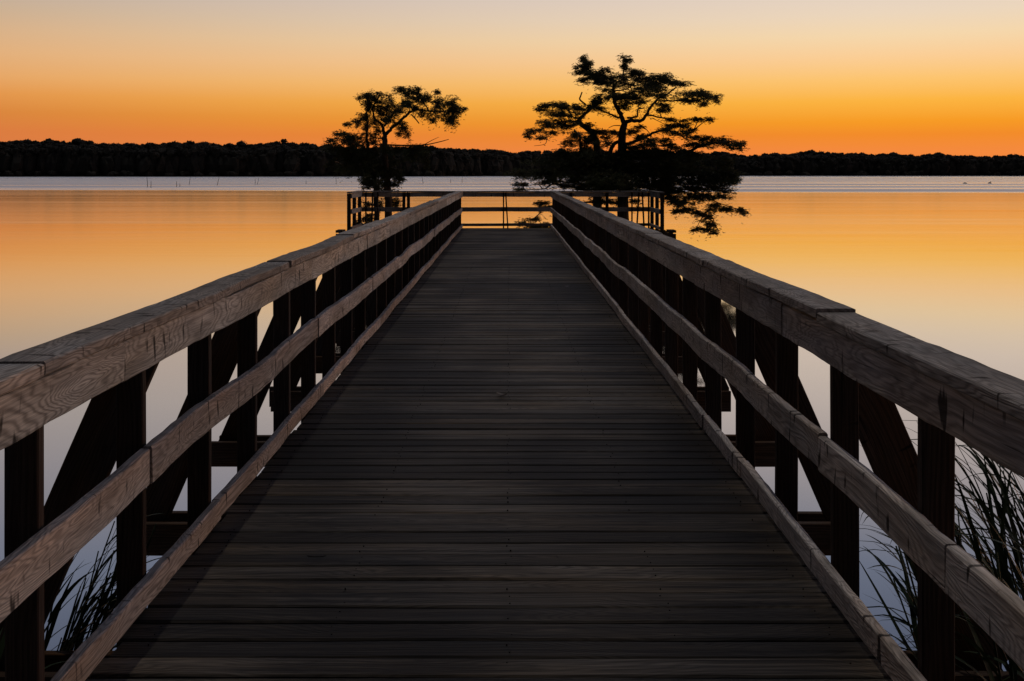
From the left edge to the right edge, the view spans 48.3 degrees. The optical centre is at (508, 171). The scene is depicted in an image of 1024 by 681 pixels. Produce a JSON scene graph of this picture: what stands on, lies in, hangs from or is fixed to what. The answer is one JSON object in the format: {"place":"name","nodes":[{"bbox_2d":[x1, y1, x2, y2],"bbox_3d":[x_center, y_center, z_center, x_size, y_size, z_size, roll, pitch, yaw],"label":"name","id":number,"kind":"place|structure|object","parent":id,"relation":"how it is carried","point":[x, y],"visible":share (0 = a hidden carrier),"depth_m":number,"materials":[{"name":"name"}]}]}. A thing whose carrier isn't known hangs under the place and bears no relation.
{"place":"outdoors","nodes":[
{"label":"outdoors","id":0,"kind":"place"},
{"bbox_2d":[0,176,1023,670],"bbox_3d":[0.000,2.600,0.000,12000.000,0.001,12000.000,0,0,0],"label":"lake water","id":1,"kind":"structure","parent":0,"point":[936,260],"depth_m":36.39,"materials":[{"name":"orange liquid"}]},
{"bbox_2d":[51,564,80,637],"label":"reed plant","id":2,"kind":"object","parent":1,"relation":"in","point":[57,595],"visible":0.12,"depth_m":4.79,"materials":[{"name":"black plant"}]},
{"bbox_2d":[44,569,98,650],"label":"reed plant","id":3,"kind":"object","parent":1,"relation":"in","point":[53,615],"visible":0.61,"depth_m":4.56,"materials":[{"name":"black plant"}]},
{"bbox_2d":[44,550,104,650],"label":"reed plant","id":4,"kind":"object","parent":1,"relation":"in","point":[45,629],"visible":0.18,"depth_m":4.82,"materials":[{"name":"black plant"}]},
{"bbox_2d":[57,580,109,650],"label":"reed plant","id":5,"kind":"object","parent":1,"relation":"in","point":[74,627],"visible":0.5,"depth_m":4.73,"materials":[{"name":"black plant"}]},
{"bbox_2d":[59,546,115,650],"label":"reed plant","id":6,"kind":"object","parent":1,"relation":"in","point":[86,614],"visible":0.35,"depth_m":4.90,"materials":[{"name":"black plant"}]},
{"bbox_2d":[63,553,115,650],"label":"reed plant","id":7,"kind":"object","parent":1,"relation":"in","point":[84,598],"visible":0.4,"depth_m":4.88,"materials":[{"name":"black plant"}]},
{"bbox_2d":[64,578,115,650],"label":"reed plant","id":8,"kind":"object","parent":1,"relation":"in","point":[75,621],"visible":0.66,"depth_m":4.70,"materials":[{"name":"black plant"}]},
{"bbox_2d":[74,540,115,650],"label":"reed plant","id":9,"kind":"object","parent":1,"relation":"in","point":[76,642],"visible":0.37,"depth_m":4.75,"materials":[{"name":"black plant"}]},
{"bbox_2d":[90,550,115,634],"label":"reed plant","id":10,"kind":"object","parent":1,"relation":"in","point":[98,620],"visible":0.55,"depth_m":4.75,"materials":[{"name":"black plant"}]},
{"bbox_2d":[62,530,149,650],"bbox_3d":[-1.938,2.222,5.169,0.728,1.362,0.219,0,0,0],"label":"reed plant","id":11,"kind":"object","parent":1,"relation":"in","point":[88,598],"visible":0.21,"depth_m":5.20,"materials":[{"name":"black plant"}]},
{"bbox_2d":[98,590,115,625],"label":"reed plant","id":12,"kind":"object","parent":1,"relation":"in","point":[104,615],"visible":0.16,"depth_m":4.81,"materials":[{"name":"black plant"}]},
{"bbox_2d":[101,573,114,620],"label":"reed plant","id":13,"kind":"object","parent":1,"relation":"in","point":[107,597],"visible":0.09,"depth_m":4.93,"materials":[{"name":"black plant"}]},
{"bbox_2d":[67,552,151,650],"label":"reed plant","id":14,"kind":"object","parent":1,"relation":"in","point":[83,627],"visible":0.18,"depth_m":5.17,"materials":[{"name":"black plant"}]},
{"bbox_2d":[72,515,146,650],"bbox_3d":[-1.895,2.255,5.333,0.682,1.295,0.157,0,0,-5],"label":"reed plant","id":15,"kind":"object","parent":1,"relation":"in","point":[91,592],"visible":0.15,"depth_m":5.32,"materials":[{"name":"black plant"}]},
{"bbox_2d":[105,565,116,650],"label":"reed plant","id":16,"kind":"object","parent":1,"relation":"in","point":[112,604],"visible":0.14,"depth_m":5.10,"materials":[{"name":"black plant"}]},
{"bbox_2d":[79,557,160,645],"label":"reed plant","id":17,"kind":"object","parent":1,"relation":"in","point":[99,612],"visible":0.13,"depth_m":5.20,"materials":[{"name":"black plant"}]},
{"bbox_2d":[79,513,164,641],"bbox_3d":[-1.911,2.217,5.211,0.757,1.372,0.186,0,0,8],"label":"reed plant","id":18,"kind":"object","parent":1,"relation":"in","point":[104,563],"visible":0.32,"depth_m":5.23,"materials":[{"name":"black plant"}]},
{"bbox_2d":[320,85,468,224],"bbox_3d":[-3.755,0.397,38.799,5.305,6.648,3.482,0,0,6],"label":"cypress tree","id":19,"kind":"object","parent":1,"relation":"in","point":[374,182],"visible":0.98,"depth_m":38.38,"materials":[{"name":"black plant"}]},
{"bbox_2d":[0,190,1023,680],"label":"wooden pier","id":20,"kind":"structure","parent":1,"relation":"in","point":[590,496],"depth_m":4.86,"materials":[{"name":"brown wood"}]},
{"bbox_2d":[502,53,750,240],"bbox_3d":[3.944,-0.252,37.867,8.322,7.497,3.661,0,0,0],"label":"cypress tree","id":21,"kind":"object","parent":1,"relation":"in","point":[597,171],"visible":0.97,"depth_m":37.59,"materials":[{"name":"black plant"}]},
{"bbox_2d":[830,528,916,628],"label":"reed plant","id":22,"kind":"object","parent":1,"relation":"in","point":[913,568],"visible":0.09,"depth_m":5.33,"materials":[{"name":"black plant"}]},
{"bbox_2d":[859,512,913,603],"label":"reed plant","id":23,"kind":"object","parent":1,"relation":"in","point":[884,550],"visible":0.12,"depth_m":5.36,"materials":[{"name":"black plant"}]},
{"bbox_2d":[860,445,915,621],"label":"reed plant","id":24,"kind":"object","parent":1,"relation":"in","point":[890,608],"visible":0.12,"depth_m":5.58,"materials":[{"name":"black plant"}]},
{"bbox_2d":[859,546,917,660],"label":"reed plant","id":25,"kind":"object","parent":1,"relation":"in","point":[915,630],"visible":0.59,"depth_m":4.58,"materials":[{"name":"black plant"}]},
{"bbox_2d":[859,543,917,655],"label":"reed plant","id":26,"kind":"object","parent":1,"relation":"in","point":[906,595],"visible":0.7,"depth_m":4.37,"materials":[{"name":"black plant"}]},
{"bbox_2d":[868,535,916,649],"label":"reed plant","id":27,"kind":"object","parent":1,"relation":"in","point":[912,582],"visible":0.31,"depth_m":4.59,"materials":[{"name":"black plant"}]},
{"bbox_2d":[874,596,916,625],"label":"reed plant","id":28,"kind":"object","parent":1,"relation":"in","point":[899,619],"visible":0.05,"depth_m":5.61,"materials":[{"name":"black plant"}]},
{"bbox_2d":[867,423,961,616],"bbox_3d":[1.875,2.057,5.506,0.462,1.688,0.683,0,0,-21],"label":"reed plant","id":29,"kind":"object","parent":1,"relation":"in","point":[957,539],"visible":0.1,"depth_m":5.34,"materials":[{"name":"black plant"}]},
{"bbox_2d":[901,526,961,648],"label":"reed plant","id":30,"kind":"object","parent":1,"relation":"in","point":[960,546],"visible":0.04,"depth_m":4.74,"materials":[{"name":"black plant"}]},
{"bbox_2d":[874,475,1019,670],"bbox_3d":[1.905,2.017,4.463,0.840,1.772,0.588,0,0,0],"label":"reed plant","id":31,"kind":"object","parent":1,"relation":"in","point":[975,539],"visible":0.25,"depth_m":4.45,"materials":[{"name":"black plant"}]},
{"bbox_2d":[901,441,1002,669],"bbox_3d":[2.136,2.055,5.685,0.646,1.692,0.508,0,0,-7],"label":"reed plant","id":32,"kind":"object","parent":1,"relation":"in","point":[977,512],"visible":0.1,"depth_m":5.56,"materials":[{"name":"black plant"}]},
{"bbox_2d":[896,455,1010,670],"bbox_3d":[1.813,2.023,4.697,0.575,1.757,0.464,0,0,-15],"label":"reed plant","id":33,"kind":"object","parent":1,"relation":"in","point":[998,566],"visible":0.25,"depth_m":4.72,"materials":[{"name":"black plant"}]},
{"bbox_2d":[911,508,1001,680],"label":"reed plant","id":34,"kind":"object","parent":1,"relation":"in","point":[969,639],"visible":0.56,"depth_m":4.24,"materials":[{"name":"black plant"}]},
{"bbox_2d":[898,548,1023,598],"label":"reed plant","id":35,"kind":"object","parent":1,"relation":"in","point":[1012,570],"visible":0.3,"depth_m":4.37,"materials":[{"name":"black plant"}]},
{"bbox_2d":[911,439,1011,588],"bbox_3d":[2.185,2.037,5.372,0.936,1.732,0.506,0,0,-15],"label":"reed plant","id":36,"kind":"object","parent":1,"relation":"in","point":[978,506],"visible":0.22,"depth_m":5.39,"materials":[{"name":"black plant"}]},
{"bbox_2d":[900,559,1023,674],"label":"reed plant","id":37,"kind":"object","parent":1,"relation":"in","point":[1005,583],"visible":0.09,"depth_m":4.74,"materials":[{"name":"black plant"}]},
{"bbox_2d":[902,529,1022,671],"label":"reed plant","id":38,"kind":"object","parent":1,"relation":"in","point":[999,580],"visible":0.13,"depth_m":4.41,"materials":[{"name":"black plant"}]},
{"bbox_2d":[902,420,1023,595],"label":"reed plant","id":39,"kind":"object","parent":1,"relation":"in","point":[1022,543],"visible":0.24,"depth_m":5.42,"materials":[{"name":"black plant"}]},
{"bbox_2d":[914,556,1013,680],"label":"reed plant","id":40,"kind":"object","parent":1,"relation":"in","point":[986,663],"visible":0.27,"depth_m":4.21,"materials":[{"name":"black plant"}]},
{"bbox_2d":[905,445,1023,588],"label":"reed plant","id":41,"kind":"object","parent":1,"relation":"in","point":[996,517],"visible":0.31,"depth_m":5.08,"materials":[{"name":"black plant"}]},
{"bbox_2d":[906,427,1023,575],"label":"reed plant","id":42,"kind":"object","parent":1,"relation":"in","point":[999,502],"visible":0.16,"depth_m":5.43,"materials":[{"name":"black plant"}]},
{"bbox_2d":[955,501,996,574],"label":"reed plant","id":43,"kind":"object","parent":1,"relation":"in","point":[962,535],"visible":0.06,"depth_m":5.38,"materials":[{"name":"black plant"}]},
{"bbox_2d":[955,446,1007,566],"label":"reed plant","id":44,"kind":"object","parent":1,"relation":"in","point":[990,484],"visible":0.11,"depth_m":5.51,"materials":[{"name":"black plant"}]},
{"bbox_2d":[955,581,1017,665],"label":"reed plant","id":45,"kind":"object","parent":1,"relation":"in","point":[977,626],"visible":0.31,"depth_m":4.14,"materials":[{"name":"black plant"}]},
{"bbox_2d":[955,488,1018,595],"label":"reed plant","id":46,"kind":"object","parent":1,"relation":"in","point":[1010,579],"visible":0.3,"depth_m":5.00,"materials":[{"name":"black plant"}]},
{"bbox_2d":[955,459,1023,671],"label":"reed plant","id":47,"kind":"object","parent":1,"relation":"in","point":[1000,546],"visible":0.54,"depth_m":4.80,"materials":[{"name":"black plant"}]},
{"bbox_2d":[955,481,1023,585],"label":"reed plant","id":48,"kind":"object","parent":1,"relation":"in","point":[1016,520],"visible":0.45,"depth_m":5.32,"materials":[{"name":"black plant"}]},
{"bbox_2d":[955,533,1023,680],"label":"reed plant","id":49,"kind":"object","parent":1,"relation":"in","point":[1015,548],"visible":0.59,"depth_m":4.45,"materials":[{"name":"black plant"}]},
{"bbox_2d":[955,473,1023,583],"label":"reed plant","id":50,"kind":"object","parent":1,"relation":"in","point":[997,532],"visible":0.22,"depth_m":5.18,"materials":[{"name":"black plant"}]},
{"bbox_2d":[957,485,1023,576],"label":"reed plant","id":51,"kind":"object","parent":1,"relation":"in","point":[995,520],"visible":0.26,"depth_m":5.39,"materials":[{"name":"black plant"}]},
{"bbox_2d":[959,468,1023,654],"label":"reed plant","id":52,"kind":"object","parent":1,"relation":"in","point":[1019,500],"visible":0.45,"depth_m":4.82,"materials":[{"name":"black plant"}]},
{"bbox_2d":[960,443,1023,670],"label":"reed plant","id":53,"kind":"object","parent":1,"relation":"in","point":[995,471],"visible":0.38,"depth_m":5.34,"materials":[{"name":"green plant"}]},
{"bbox_2d":[960,460,1023,597],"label":"reed plant","id":54,"kind":"object","parent":1,"relation":"in","point":[1014,532],"visible":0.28,"depth_m":5.26,"materials":[{"name":"green plant"}]},
{"bbox_2d":[962,513,1023,677],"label":"reed plant","id":55,"kind":"object","parent":1,"relation":"in","point":[1004,663],"visible":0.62,"depth_m":4.24,"materials":[{"name":"green plant"}]},
{"bbox_2d":[967,462,1023,586],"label":"reed plant","id":56,"kind":"object","parent":1,"relation":"in","point":[1021,508],"visible":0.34,"depth_m":5.52,"materials":[{"name":"green plant"}]},
{"bbox_2d":[978,523,1016,680],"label":"reed plant","id":57,"kind":"object","parent":1,"relation":"in","point":[1012,663],"visible":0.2,"depth_m":4.13,"materials":[{"name":"green plant"}]},
{"bbox_2d":[0,0,1023,156],"label":"sky","id":58,"kind":"structure","parent":0,"point":[903,77],"materials":[{"name":"orange"}]},
{"bbox_2d":[3,173,1023,176],"bbox_3d":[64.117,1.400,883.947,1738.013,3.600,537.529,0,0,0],"label":"bank","id":59,"kind":"structure","parent":0,"point":[85,175],"depth_m":633.03,"materials":[{"name":"soil"}]},
{"bbox_2d":[0,138,512,176],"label":"woodland","id":60,"kind":"object","parent":59,"relation":"on","point":[79,156],"visible":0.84,"depth_m":627.42,"materials":[{"name":"black plant"}]},
{"bbox_2d":[494,148,1023,175],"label":"woodland","id":61,"kind":"object","parent":59,"relation":"on","point":[809,162],"visible":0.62,"depth_m":750.66,"materials":[{"name":"black plant"}]}
]}

